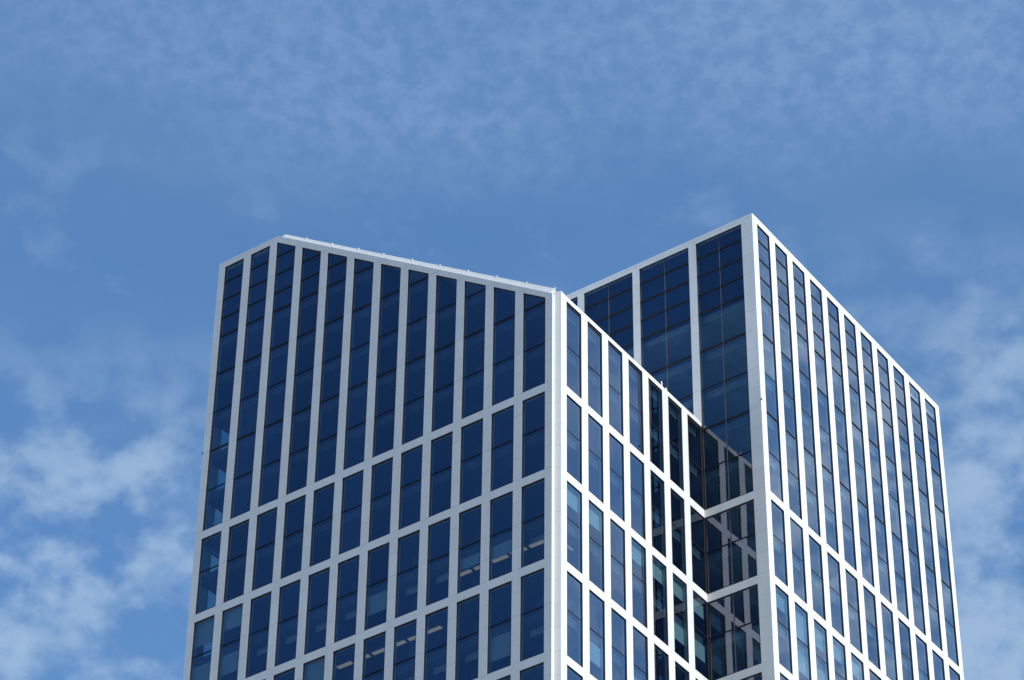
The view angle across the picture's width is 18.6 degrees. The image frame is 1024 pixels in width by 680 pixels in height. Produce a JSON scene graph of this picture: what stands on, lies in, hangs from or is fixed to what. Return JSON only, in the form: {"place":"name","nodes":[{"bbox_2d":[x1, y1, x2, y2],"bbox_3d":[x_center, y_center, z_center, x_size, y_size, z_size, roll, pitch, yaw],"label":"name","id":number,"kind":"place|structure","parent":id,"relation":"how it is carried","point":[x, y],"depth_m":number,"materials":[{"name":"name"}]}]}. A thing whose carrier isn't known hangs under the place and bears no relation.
{"place":"outdoors","nodes":[
{"label":"outdoors","id":0,"kind":"place"},
{"bbox_2d":[0,0,1023,679],"label":"sky","id":1,"kind":"structure","parent":0,"point":[147,146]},
{"bbox_2d":[183,213,963,679],"bbox_3d":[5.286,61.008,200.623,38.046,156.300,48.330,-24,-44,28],"label":"office tower","id":2,"kind":"structure","parent":0,"point":[715,455],"depth_m":222.16,"materials":[{"name":"white metal"}]},
{"bbox_2d":[189,615,214,679],"bbox_3d":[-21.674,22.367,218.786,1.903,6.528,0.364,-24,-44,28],"label":"window","id":3,"kind":"structure","parent":2,"relation":"in","point":[204,630],"depth_m":219.87,"materials":[{"name":"brown metal"}]},
{"bbox_2d":[195,531,221,614],"bbox_3d":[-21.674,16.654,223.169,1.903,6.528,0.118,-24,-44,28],"label":"window","id":4,"kind":"structure","parent":2,"relation":"in","point":[200,572],"depth_m":223.49,"materials":[{"name":"brown metal"}]},
{"bbox_2d":[202,258,243,530],"bbox_3d":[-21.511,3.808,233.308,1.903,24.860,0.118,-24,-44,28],"label":"window","id":5,"kind":"structure","parent":2,"relation":"in","point":[240,274],"depth_m":234.39,"materials":[{"name":"brown metal"}]},
{"bbox_2d":[217,603,242,679],"bbox_3d":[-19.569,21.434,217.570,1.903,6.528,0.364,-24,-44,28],"label":"window","id":6,"kind":"structure","parent":2,"relation":"in","point":[233,619],"depth_m":217.84,"materials":[{"name":"blue glass"}]},
{"bbox_2d":[223,519,248,602],"bbox_3d":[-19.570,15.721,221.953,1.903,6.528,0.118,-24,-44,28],"label":"window","id":7,"kind":"structure","parent":2,"relation":"in","point":[227,561],"depth_m":222.32,"materials":[{"name":"brown metal"}]},
{"bbox_2d":[230,246,269,518],"bbox_3d":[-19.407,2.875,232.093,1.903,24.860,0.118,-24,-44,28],"label":"window","id":8,"kind":"structure","parent":2,"relation":"in","point":[267,261],"depth_m":233.19,"materials":[{"name":"brown metal"}]},
{"bbox_2d":[245,591,271,677],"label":"window","id":9,"kind":"structure","parent":2,"relation":"in","point":[263,650],"depth_m":216.72,"materials":[{"name":"brown metal"}]},
{"bbox_2d":[252,506,277,590],"bbox_3d":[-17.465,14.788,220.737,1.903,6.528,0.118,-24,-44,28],"label":"window","id":10,"kind":"structure","parent":2,"relation":"in","point":[277,506],"depth_m":221.11,"materials":[{"name":"brown metal"}]},
{"bbox_2d":[258,242,294,506],"bbox_3d":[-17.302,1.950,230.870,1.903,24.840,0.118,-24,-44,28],"label":"window","id":11,"kind":"structure","parent":2,"relation":"in","point":[276,274],"depth_m":231.89,"materials":[{"name":"brown metal"}]},
{"bbox_2d":[273,667,294,679],"bbox_3d":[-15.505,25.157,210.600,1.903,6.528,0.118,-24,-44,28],"label":"window","id":12,"kind":"structure","parent":2,"relation":"in","point":[294,667],"depth_m":212.58,"materials":[{"name":"metal"}]},
{"bbox_2d":[274,579,300,666],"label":"window","id":13,"kind":"structure","parent":2,"relation":"in","point":[293,638],"depth_m":215.48,"materials":[{"name":"brown metal"}]},
{"bbox_2d":[280,494,305,578],"bbox_3d":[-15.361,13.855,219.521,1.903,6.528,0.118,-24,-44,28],"label":"window","id":14,"kind":"structure","parent":2,"relation":"in","point":[284,536],"depth_m":219.92,"materials":[{"name":"brown metal"}]},
{"bbox_2d":[286,247,320,494],"bbox_3d":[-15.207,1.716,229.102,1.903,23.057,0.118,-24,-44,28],"label":"window","id":15,"kind":"structure","parent":2,"relation":"in","point":[292,414],"depth_m":229.94,"materials":[{"name":"brown metal"}]},
{"bbox_2d":[302,655,324,679],"bbox_3d":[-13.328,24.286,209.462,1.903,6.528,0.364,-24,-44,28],"label":"window","id":16,"kind":"structure","parent":2,"relation":"in","point":[315,671],"depth_m":211.24,"materials":[{"name":"brown metal"}]},
{"bbox_2d":[304,567,329,654],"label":"window","id":17,"kind":"structure","parent":2,"relation":"in","point":[322,626],"depth_m":214.25,"materials":[{"name":"brown metal"}]},
{"bbox_2d":[309,482,334,566],"bbox_3d":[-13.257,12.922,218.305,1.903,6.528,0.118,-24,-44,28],"label":"window","id":18,"kind":"structure","parent":2,"relation":"in","point":[313,524],"depth_m":218.64,"materials":[{"name":"brown metal"}]},
{"bbox_2d":[314,253,346,482],"bbox_3d":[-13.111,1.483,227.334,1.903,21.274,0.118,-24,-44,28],"label":"window","id":19,"kind":"structure","parent":2,"relation":"in","point":[328,267],"depth_m":227.73,"materials":[{"name":"brown metal"}]},
{"bbox_2d":[332,643,354,679],"bbox_3d":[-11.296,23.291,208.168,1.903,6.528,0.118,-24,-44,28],"label":"window","id":20,"kind":"structure","parent":2,"relation":"in","point":[334,652],"depth_m":209.85,"materials":[{"name":"brown metal"}]},
{"bbox_2d":[334,554,359,642],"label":"window","id":21,"kind":"structure","parent":2,"relation":"in","point":[352,614],"depth_m":213.05,"materials":[{"name":"metal"}]},
{"bbox_2d":[338,469,363,554],"bbox_3d":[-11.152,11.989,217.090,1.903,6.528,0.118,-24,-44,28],"label":"window","id":22,"kind":"structure","parent":2,"relation":"in","point":[342,511],"depth_m":217.47,"materials":[{"name":"metal"}]},
{"bbox_2d":[343,258,373,469],"bbox_3d":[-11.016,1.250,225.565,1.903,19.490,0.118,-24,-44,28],"label":"window","id":23,"kind":"structure","parent":2,"relation":"in","point":[355,259],"depth_m":226.02,"materials":[{"name":"metal"}]},
{"bbox_2d":[362,631,385,679],"bbox_3d":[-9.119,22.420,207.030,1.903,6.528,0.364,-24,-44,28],"label":"window","id":24,"kind":"structure","parent":2,"relation":"in","point":[363,676],"depth_m":208.22,"materials":[{"name":"brown metal"}]},
{"bbox_2d":[364,542,389,630],"bbox_3d":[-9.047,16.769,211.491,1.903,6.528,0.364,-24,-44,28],"label":"window","id":25,"kind":"structure","parent":2,"relation":"in","point":[378,602],"depth_m":211.08,"materials":[{"name":"metal"}]},
{"bbox_2d":[368,457,392,542],"bbox_3d":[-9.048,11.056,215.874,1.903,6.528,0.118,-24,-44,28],"label":"window","id":26,"kind":"structure","parent":2,"relation":"in","point":[371,499],"depth_m":216.25,"materials":[{"name":"metal"}]},
{"bbox_2d":[372,264,400,457],"bbox_3d":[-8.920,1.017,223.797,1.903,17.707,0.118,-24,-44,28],"label":"window","id":27,"kind":"structure","parent":2,"relation":"in","point":[382,265],"depth_m":223.88,"materials":[{"name":"metal"}]},
{"bbox_2d":[392,618,416,679],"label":"window","id":28,"kind":"structure","parent":2,"relation":"in","point":[411,678],"depth_m":206.47,"materials":[{"name":"brown metal"}]},
{"bbox_2d":[395,529,419,617],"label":"window","id":29,"kind":"structure","parent":2,"relation":"in","point":[414,589],"depth_m":210.62,"materials":[{"name":"metal"}]},
{"bbox_2d":[398,444,422,529],"bbox_3d":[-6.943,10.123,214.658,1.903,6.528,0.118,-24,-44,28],"label":"window","id":30,"kind":"structure","parent":2,"relation":"in","point":[401,486],"depth_m":214.98,"materials":[{"name":"brown metal"}]},
{"bbox_2d":[401,269,428,444],"bbox_3d":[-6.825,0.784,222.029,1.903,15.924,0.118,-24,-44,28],"label":"window","id":31,"kind":"structure","parent":2,"relation":"in","point":[426,277],"depth_m":222.35,"materials":[{"name":"metal"}]},
{"bbox_2d":[423,606,447,679],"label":"window","id":32,"kind":"structure","parent":2,"relation":"in","point":[439,669],"depth_m":205.06,"materials":[{"name":"metal"}]},
{"bbox_2d":[426,517,449,605],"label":"window","id":33,"kind":"structure","parent":2,"relation":"in","point":[443,577],"depth_m":209.39,"materials":[{"name":"metal"}]},
{"bbox_2d":[428,431,452,516],"bbox_3d":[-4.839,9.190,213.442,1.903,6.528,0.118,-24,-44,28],"label":"window","id":34,"kind":"structure","parent":2,"relation":"in","point":[431,473],"depth_m":213.78,"materials":[{"name":"brown metal"}]},
{"bbox_2d":[431,275,456,431],"bbox_3d":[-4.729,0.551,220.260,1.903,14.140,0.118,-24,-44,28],"label":"window","id":35,"kind":"structure","parent":2,"relation":"in","point":[435,350],"depth_m":220.46,"materials":[{"name":"metal"}]},
{"bbox_2d":[455,593,479,679],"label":"window","id":36,"kind":"structure","parent":2,"relation":"in","point":[470,657],"depth_m":203.74,"materials":[{"name":"metal"}]},
{"bbox_2d":[457,504,480,593],"bbox_3d":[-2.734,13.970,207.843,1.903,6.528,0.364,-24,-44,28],"label":"window","id":37,"kind":"structure","parent":2,"relation":"in","point":[470,561],"depth_m":207.66,"materials":[{"name":"metal"}]},
{"bbox_2d":[459,418,482,504],"bbox_3d":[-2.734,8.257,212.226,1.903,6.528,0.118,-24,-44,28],"label":"window","id":38,"kind":"structure","parent":2,"relation":"in","point":[461,461],"depth_m":212.58,"materials":[{"name":"brown metal"}]},
{"bbox_2d":[461,281,485,418],"bbox_3d":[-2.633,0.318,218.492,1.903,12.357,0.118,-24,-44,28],"label":"window","id":39,"kind":"structure","parent":2,"relation":"in","point":[464,337],"depth_m":218.90,"materials":[{"name":"metal"}]},
{"bbox_2d":[487,581,511,673],"bbox_3d":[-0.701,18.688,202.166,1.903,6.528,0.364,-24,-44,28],"label":"window","id":40,"kind":"structure","parent":2,"relation":"in","point":[501,644],"depth_m":201.71,"materials":[{"name":"metal"}]},
{"bbox_2d":[489,491,512,580],"bbox_3d":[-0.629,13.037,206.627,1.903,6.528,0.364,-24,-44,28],"label":"window","id":41,"kind":"structure","parent":2,"relation":"in","point":[504,548],"depth_m":206.40,"materials":[{"name":"glass"}]},
{"bbox_2d":[490,405,513,491],"bbox_3d":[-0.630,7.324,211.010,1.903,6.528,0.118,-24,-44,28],"label":"window","id":42,"kind":"structure","parent":2,"relation":"in","point":[492,447],"depth_m":211.55,"materials":[{"name":"brown metal"}]},
{"bbox_2d":[492,287,514,405],"bbox_3d":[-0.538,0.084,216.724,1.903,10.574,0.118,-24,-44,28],"label":"window","id":43,"kind":"structure","parent":2,"relation":"in","point":[511,316],"depth_m":217.17,"materials":[{"name":"metal"}]},
{"bbox_2d":[497,674,510,679],"bbox_3d":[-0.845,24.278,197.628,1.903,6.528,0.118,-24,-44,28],"label":"window","id":44,"kind":"structure","parent":2,"relation":"in","point":[502,678],"depth_m":199.36,"materials":[{"name":"brown metal"}]},
{"bbox_2d":[520,568,543,661],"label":"window","id":45,"kind":"structure","parent":2,"relation":"in","point":[537,631],"depth_m":201.22,"materials":[{"name":"metal"}]},
{"bbox_2d":[520,662,543,679],"bbox_3d":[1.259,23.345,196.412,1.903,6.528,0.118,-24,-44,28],"label":"window","id":46,"kind":"structure","parent":2,"relation":"in","point":[523,670],"depth_m":198.37,"materials":[{"name":"brown metal"}]},
{"bbox_2d":[521,477,544,567],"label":"window","id":47,"kind":"structure","parent":2,"relation":"in","point":[541,537],"depth_m":205.84,"materials":[{"name":"metal"}]},
{"bbox_2d":[522,293,544,392],"bbox_3d":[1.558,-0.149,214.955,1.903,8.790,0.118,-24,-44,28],"label":"window","id":48,"kind":"structure","parent":2,"relation":"in","point":[524,310],"depth_m":216.06,"materials":[{"name":"metal"}]},
{"bbox_2d":[522,391,544,477],"bbox_3d":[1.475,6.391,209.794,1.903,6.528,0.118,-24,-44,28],"label":"window","id":49,"kind":"structure","parent":2,"relation":"in","point":[523,401],"depth_m":210.16,"materials":[{"name":"brown metal"}]},
{"bbox_2d":[567,302,581,398],"bbox_3d":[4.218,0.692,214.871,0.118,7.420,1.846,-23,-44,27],"label":"window","id":50,"kind":"structure","parent":2,"relation":"in","point":[569,306],"depth_m":215.98,"materials":[{"name":"metal"}]},
{"bbox_2d":[567,395,581,483],"bbox_3d":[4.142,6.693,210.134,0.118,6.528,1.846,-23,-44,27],"label":"window","id":51,"kind":"structure","parent":2,"relation":"in","point":[568,396],"depth_m":210.83,"materials":[{"name":"brown metal"}]},
{"bbox_2d":[567,481,581,573],"bbox_3d":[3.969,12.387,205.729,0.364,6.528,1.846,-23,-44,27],"label":"window","id":52,"kind":"structure","parent":2,"relation":"in","point":[572,498],"depth_m":207.41,"materials":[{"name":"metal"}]},
{"bbox_2d":[567,571,582,667],"bbox_3d":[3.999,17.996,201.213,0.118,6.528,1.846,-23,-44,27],"label":"window","id":53,"kind":"structure","parent":2,"relation":"in","point":[568,572],"depth_m":201.91,"materials":[{"name":"metal"}]},
{"bbox_2d":[567,665,582,679],"bbox_3d":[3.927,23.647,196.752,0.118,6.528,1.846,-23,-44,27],"label":"window","id":54,"kind":"structure","parent":2,"relation":"in","point":[568,666],"depth_m":198.83,"materials":[{"name":"brown metal"}]},
{"bbox_2d":[587,321,602,417],"bbox_3d":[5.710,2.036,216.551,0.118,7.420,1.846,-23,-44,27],"label":"window","id":55,"kind":"structure","parent":2,"relation":"in","point":[589,324],"depth_m":218.10,"materials":[{"name":"metal"}]},
{"bbox_2d":[588,413,603,503],"bbox_3d":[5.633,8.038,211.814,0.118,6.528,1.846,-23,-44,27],"label":"window","id":56,"kind":"structure","parent":2,"relation":"in","point":[589,415],"depth_m":212.66,"materials":[{"name":"brown metal"}]},
{"bbox_2d":[589,500,603,591],"bbox_3d":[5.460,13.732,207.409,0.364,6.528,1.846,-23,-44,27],"label":"window","id":57,"kind":"structure","parent":2,"relation":"in","point":[593,515],"depth_m":209.03,"materials":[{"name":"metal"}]},
{"bbox_2d":[589,589,604,679],"bbox_3d":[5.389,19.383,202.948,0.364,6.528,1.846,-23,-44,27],"label":"window","id":58,"kind":"structure","parent":2,"relation":"in","point":[595,656],"depth_m":202.75,"materials":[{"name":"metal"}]},
{"bbox_2d":[584,273,633,358],"bbox_3d":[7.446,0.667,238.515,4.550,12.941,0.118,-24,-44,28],"label":"window","id":59,"kind":"structure","parent":2,"relation":"in","point":[630,288],"depth_m":240.83,"materials":[{"name":"metal"}]},
{"bbox_2d":[608,340,622,435],"bbox_3d":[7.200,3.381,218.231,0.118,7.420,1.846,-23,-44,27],"label":"window","id":60,"kind":"structure","parent":2,"relation":"in","point":[610,344],"depth_m":219.22,"materials":[{"name":"metal"}]},
{"bbox_2d":[609,432,624,521],"bbox_3d":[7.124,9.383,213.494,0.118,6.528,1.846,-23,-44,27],"label":"window","id":61,"kind":"structure","parent":2,"relation":"in","point":[618,441],"depth_m":214.33,"materials":[{"name":"brown metal"}]},
{"bbox_2d":[610,518,625,610],"bbox_3d":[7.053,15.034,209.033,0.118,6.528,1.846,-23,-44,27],"label":"window","id":62,"kind":"structure","parent":2,"relation":"in","point":[615,523],"depth_m":209.49,"materials":[{"name":"metal"}]},
{"bbox_2d":[611,607,626,679],"bbox_3d":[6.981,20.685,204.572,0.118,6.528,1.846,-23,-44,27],"label":"window","id":63,"kind":"structure","parent":2,"relation":"in","point":[617,613],"depth_m":205.54,"materials":[{"name":"metal"}]},
{"bbox_2d":[628,359,643,454],"bbox_3d":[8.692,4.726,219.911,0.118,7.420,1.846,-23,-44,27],"label":"window","id":64,"kind":"structure","parent":2,"relation":"in","point":[634,366],"depth_m":221.08,"materials":[{"name":"brown metal"}]},
{"bbox_2d":[630,451,645,539],"bbox_3d":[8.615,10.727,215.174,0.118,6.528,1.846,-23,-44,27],"label":"window","id":65,"kind":"structure","parent":2,"relation":"in","point":[638,459],"depth_m":215.80,"materials":[{"name":"brown metal"}]},
{"bbox_2d":[631,536,646,627],"bbox_3d":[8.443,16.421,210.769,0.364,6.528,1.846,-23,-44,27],"label":"window","id":66,"kind":"structure","parent":2,"relation":"in","point":[636,552],"depth_m":212.38,"materials":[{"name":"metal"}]},
{"bbox_2d":[633,626,647,679],"bbox_3d":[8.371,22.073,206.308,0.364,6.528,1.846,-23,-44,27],"label":"window","id":67,"kind":"structure","parent":2,"relation":"in","point":[635,628],"depth_m":207.84,"materials":[{"name":"brown metal"}]},
{"bbox_2d":[648,378,663,472],"bbox_3d":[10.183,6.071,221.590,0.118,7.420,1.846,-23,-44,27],"label":"window","id":68,"kind":"structure","parent":2,"relation":"in","point":[650,381],"depth_m":222.68,"materials":[{"name":"brown metal"}]},
{"bbox_2d":[650,469,665,557],"bbox_3d":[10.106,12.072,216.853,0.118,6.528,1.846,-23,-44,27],"label":"window","id":69,"kind":"structure","parent":2,"relation":"in","point":[658,477],"depth_m":217.62,"materials":[{"name":"metal"}]},
{"bbox_2d":[652,555,667,645],"bbox_3d":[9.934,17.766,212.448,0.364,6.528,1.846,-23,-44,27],"label":"window","id":70,"kind":"structure","parent":2,"relation":"in","point":[656,569],"depth_m":214.04,"materials":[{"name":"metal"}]},
{"bbox_2d":[654,643,668,679],"bbox_3d":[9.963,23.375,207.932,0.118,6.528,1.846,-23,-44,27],"label":"window","id":71,"kind":"structure","parent":2,"relation":"in","point":[660,649],"depth_m":209.90,"materials":[{"name":"brown metal"}]},
{"bbox_2d":[639,248,693,414],"bbox_3d":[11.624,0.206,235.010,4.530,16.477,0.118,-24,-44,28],"label":"window","id":72,"kind":"structure","parent":2,"relation":"in","point":[641,283],"depth_m":237.10,"materials":[{"name":"blue metal"}]},
{"bbox_2d":[668,396,683,490],"bbox_3d":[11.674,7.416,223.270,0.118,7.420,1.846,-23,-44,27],"label":"window","id":73,"kind":"structure","parent":2,"relation":"in","point":[670,400],"depth_m":224.20,"materials":[{"name":"brown metal"}]},
{"bbox_2d":[670,487,685,574],"bbox_3d":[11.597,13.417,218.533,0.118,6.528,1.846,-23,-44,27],"label":"window","id":74,"kind":"structure","parent":2,"relation":"in","point":[678,495],"depth_m":219.28,"materials":[{"name":"metal"}]},
{"bbox_2d":[673,573,688,662],"bbox_3d":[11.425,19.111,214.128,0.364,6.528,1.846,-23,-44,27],"label":"window","id":75,"kind":"structure","parent":2,"relation":"in","point":[677,587],"depth_m":214.62,"materials":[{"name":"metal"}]},
{"bbox_2d":[675,661,689,679],"bbox_3d":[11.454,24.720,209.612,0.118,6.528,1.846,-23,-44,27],"label":"window","id":76,"kind":"structure","parent":2,"relation":"in","point":[678,664],"depth_m":211.78,"materials":[{"name":"brown metal"}]},
{"bbox_2d":[687,414,703,508],"bbox_3d":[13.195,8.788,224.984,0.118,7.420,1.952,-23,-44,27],"label":"window","id":77,"kind":"structure","parent":2,"relation":"in","point":[695,423],"depth_m":226.07,"materials":[{"name":"brown metal"}]},
{"bbox_2d":[690,505,706,592],"bbox_3d":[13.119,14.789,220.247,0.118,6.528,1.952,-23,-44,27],"label":"window","id":78,"kind":"structure","parent":2,"relation":"in","point":[698,513],"depth_m":220.94,"materials":[{"name":"brown metal"}]},
{"bbox_2d":[693,590,709,679],"bbox_3d":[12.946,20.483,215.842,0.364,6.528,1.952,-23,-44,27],"label":"window","id":79,"kind":"structure","parent":2,"relation":"in","point":[697,605],"depth_m":216.46,"materials":[{"name":"blue metal"}]},
{"bbox_2d":[696,224,752,509],"bbox_3d":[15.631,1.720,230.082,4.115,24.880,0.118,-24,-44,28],"label":"window","id":80,"kind":"structure","parent":2,"relation":"in","point":[697,258],"depth_m":231.55,"materials":[{"name":"blue metal"}]},
{"bbox_2d":[705,499,756,593],"bbox_3d":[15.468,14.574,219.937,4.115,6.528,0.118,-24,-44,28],"label":"window","id":81,"kind":"structure","parent":2,"relation":"in","point":[729,509],"depth_m":220.46,"materials":[{"name":"brown metal"}]},
{"bbox_2d":[708,584,760,679],"bbox_3d":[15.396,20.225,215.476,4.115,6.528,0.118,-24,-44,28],"label":"window","id":82,"kind":"structure","parent":2,"relation":"in","point":[734,628],"depth_m":215.98,"materials":[{"name":"brown metal"}]},
{"bbox_2d":[741,672,761,679],"bbox_3d":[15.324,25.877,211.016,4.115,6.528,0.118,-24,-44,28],"label":"window","id":83,"kind":"structure","parent":2,"relation":"in","point":[760,672],"depth_m":212.38,"materials":[{"name":"brown metal"}]},
{"bbox_2d":[757,224,783,502],"bbox_3d":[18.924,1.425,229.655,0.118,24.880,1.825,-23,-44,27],"label":"window","id":84,"kind":"structure","parent":2,"relation":"in","point":[758,226],"depth_m":230.64,"materials":[{"name":"brown metal"}]},
{"bbox_2d":[771,499,787,586],"bbox_3d":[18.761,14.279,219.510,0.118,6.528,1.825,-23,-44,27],"label":"window","id":85,"kind":"structure","parent":2,"relation":"in","point":[784,543],"depth_m":220.16,"materials":[{"name":"brown metal"}]},
{"bbox_2d":[775,584,792,674],"bbox_3d":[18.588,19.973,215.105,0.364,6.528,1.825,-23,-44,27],"label":"window","id":86,"kind":"structure","parent":2,"relation":"in","point":[780,604],"depth_m":216.67,"materials":[{"name":"blue metal"}]},
{"bbox_2d":[775,243,801,519],"bbox_3d":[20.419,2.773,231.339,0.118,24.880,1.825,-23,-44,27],"label":"window","id":87,"kind":"structure","parent":2,"relation":"in","point":[786,268],"depth_m":232.60,"materials":[{"name":"brown metal"}]},
{"bbox_2d":[790,517,806,603],"bbox_3d":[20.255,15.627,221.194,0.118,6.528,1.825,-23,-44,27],"label":"window","id":88,"kind":"structure","parent":2,"relation":"in","point":[797,524],"depth_m":221.86,"materials":[{"name":"blue glass"}]},
{"bbox_2d":[795,602,811,679],"bbox_3d":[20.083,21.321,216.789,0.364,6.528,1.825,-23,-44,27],"label":"window","id":89,"kind":"structure","parent":2,"relation":"in","point":[799,618],"depth_m":217.73,"materials":[{"name":"blue glass"}]},
{"bbox_2d":[792,261,820,537],"bbox_3d":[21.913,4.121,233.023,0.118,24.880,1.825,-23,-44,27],"label":"window","id":90,"kind":"structure","parent":2,"relation":"in","point":[814,456],"depth_m":234.05,"materials":[{"name":"brown metal"}]},
{"bbox_2d":[809,535,825,620],"bbox_3d":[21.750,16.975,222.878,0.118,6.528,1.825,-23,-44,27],"label":"window","id":91,"kind":"structure","parent":2,"relation":"in","point":[812,538],"depth_m":223.49,"materials":[{"name":"brown metal"}]},
{"bbox_2d":[814,619,829,679],"bbox_3d":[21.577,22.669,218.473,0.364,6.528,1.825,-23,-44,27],"label":"window","id":92,"kind":"structure","parent":2,"relation":"in","point":[818,633],"depth_m":219.92,"materials":[{"name":"blue metal"}]},
{"bbox_2d":[810,279,838,553],"bbox_3d":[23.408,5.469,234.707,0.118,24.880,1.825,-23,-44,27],"label":"window","id":93,"kind":"structure","parent":2,"relation":"in","point":[823,340],"depth_m":236.11,"materials":[{"name":"brown metal"}]},
{"bbox_2d":[827,551,843,636],"bbox_3d":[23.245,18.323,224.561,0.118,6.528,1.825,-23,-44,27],"label":"window","id":94,"kind":"structure","parent":2,"relation":"in","point":[828,553],"depth_m":225.25,"materials":[{"name":"brown metal"}]},
{"bbox_2d":[832,635,846,679],"bbox_3d":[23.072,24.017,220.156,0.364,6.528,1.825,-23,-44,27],"label":"window","id":95,"kind":"structure","parent":2,"relation":"in","point":[836,649],"depth_m":221.92,"materials":[{"name":"blue glass"}]},
{"bbox_2d":[827,297,856,570],"bbox_3d":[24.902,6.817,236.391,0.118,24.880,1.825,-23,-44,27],"label":"window","id":96,"kind":"structure","parent":2,"relation":"in","point":[839,339],"depth_m":237.50,"materials":[{"name":"brown metal"}]},
{"bbox_2d":[845,568,862,653],"bbox_3d":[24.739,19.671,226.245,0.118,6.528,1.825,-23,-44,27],"label":"window","id":97,"kind":"structure","parent":2,"relation":"in","point":[858,611],"depth_m":226.96,"materials":[{"name":"brown metal"}]},
{"bbox_2d":[851,652,864,679],"bbox_3d":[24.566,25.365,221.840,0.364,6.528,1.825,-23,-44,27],"label":"window","id":98,"kind":"structure","parent":2,"relation":"in","point":[855,666],"depth_m":223.77,"materials":[{"name":"blue glass"}]},
{"bbox_2d":[844,315,874,587],"bbox_3d":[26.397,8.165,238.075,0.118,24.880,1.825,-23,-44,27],"label":"window","id":99,"kind":"structure","parent":2,"relation":"in","point":[854,338],"depth_m":239.25,"materials":[{"name":"brown metal"}]},
{"bbox_2d":[863,585,880,670],"bbox_3d":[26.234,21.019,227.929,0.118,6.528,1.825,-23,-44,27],"label":"window","id":100,"kind":"structure","parent":2,"relation":"in","point":[871,593],"depth_m":228.57,"materials":[{"name":"brown metal"}]},
{"bbox_2d":[860,331,891,603],"bbox_3d":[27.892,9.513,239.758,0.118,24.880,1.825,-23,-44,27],"label":"window","id":101,"kind":"structure","parent":2,"relation":"in","point":[878,447],"depth_m":241.01,"materials":[{"name":"brown metal"}]},
{"bbox_2d":[881,602,897,679],"bbox_3d":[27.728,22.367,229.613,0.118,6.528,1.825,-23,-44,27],"label":"window","id":102,"kind":"structure","parent":2,"relation":"in","point":[885,606],"depth_m":230.50,"materials":[{"name":"brown metal"}]},
{"bbox_2d":[877,349,908,619],"bbox_3d":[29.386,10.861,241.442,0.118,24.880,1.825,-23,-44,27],"label":"window","id":103,"kind":"structure","parent":2,"relation":"in","point":[887,372],"depth_m":242.60,"materials":[{"name":"brown metal"}]},
{"bbox_2d":[898,618,913,679],"bbox_3d":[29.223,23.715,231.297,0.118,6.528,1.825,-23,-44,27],"label":"window","id":104,"kind":"structure","parent":2,"relation":"in","point":[900,620],"depth_m":232.51,"materials":[{"name":"brown metal"}]},
{"bbox_2d":[893,365,925,635],"bbox_3d":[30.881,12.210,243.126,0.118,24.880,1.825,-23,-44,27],"label":"window","id":105,"kind":"structure","parent":2,"relation":"in","point":[898,371],"depth_m":244.32,"materials":[{"name":"brown metal"}]},
{"bbox_2d":[915,633,929,679],"bbox_3d":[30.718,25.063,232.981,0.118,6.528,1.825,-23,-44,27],"label":"window","id":106,"kind":"structure","parent":2,"relation":"in","point":[928,676],"depth_m":234.56,"materials":[{"name":"blue glass"}]},
{"bbox_2d":[909,382,942,651],"bbox_3d":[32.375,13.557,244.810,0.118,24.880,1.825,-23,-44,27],"label":"window","id":107,"kind":"structure","parent":2,"relation":"in","point":[919,404],"depth_m":245.91,"materials":[{"name":"brown metal"}]},
{"bbox_2d":[932,649,944,679],"bbox_3d":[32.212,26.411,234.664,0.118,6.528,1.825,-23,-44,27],"label":"window","id":108,"kind":"structure","parent":2,"relation":"in","point":[932,649],"depth_m":236.63,"materials":[{"name":"brown metal"}]},
{"bbox_2d":[925,398,958,666],"bbox_3d":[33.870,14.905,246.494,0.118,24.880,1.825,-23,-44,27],"label":"window","id":109,"kind":"structure","parent":2,"relation":"in","point":[927,401],"depth_m":247.63,"materials":[{"name":"brown metal"}]}
]}

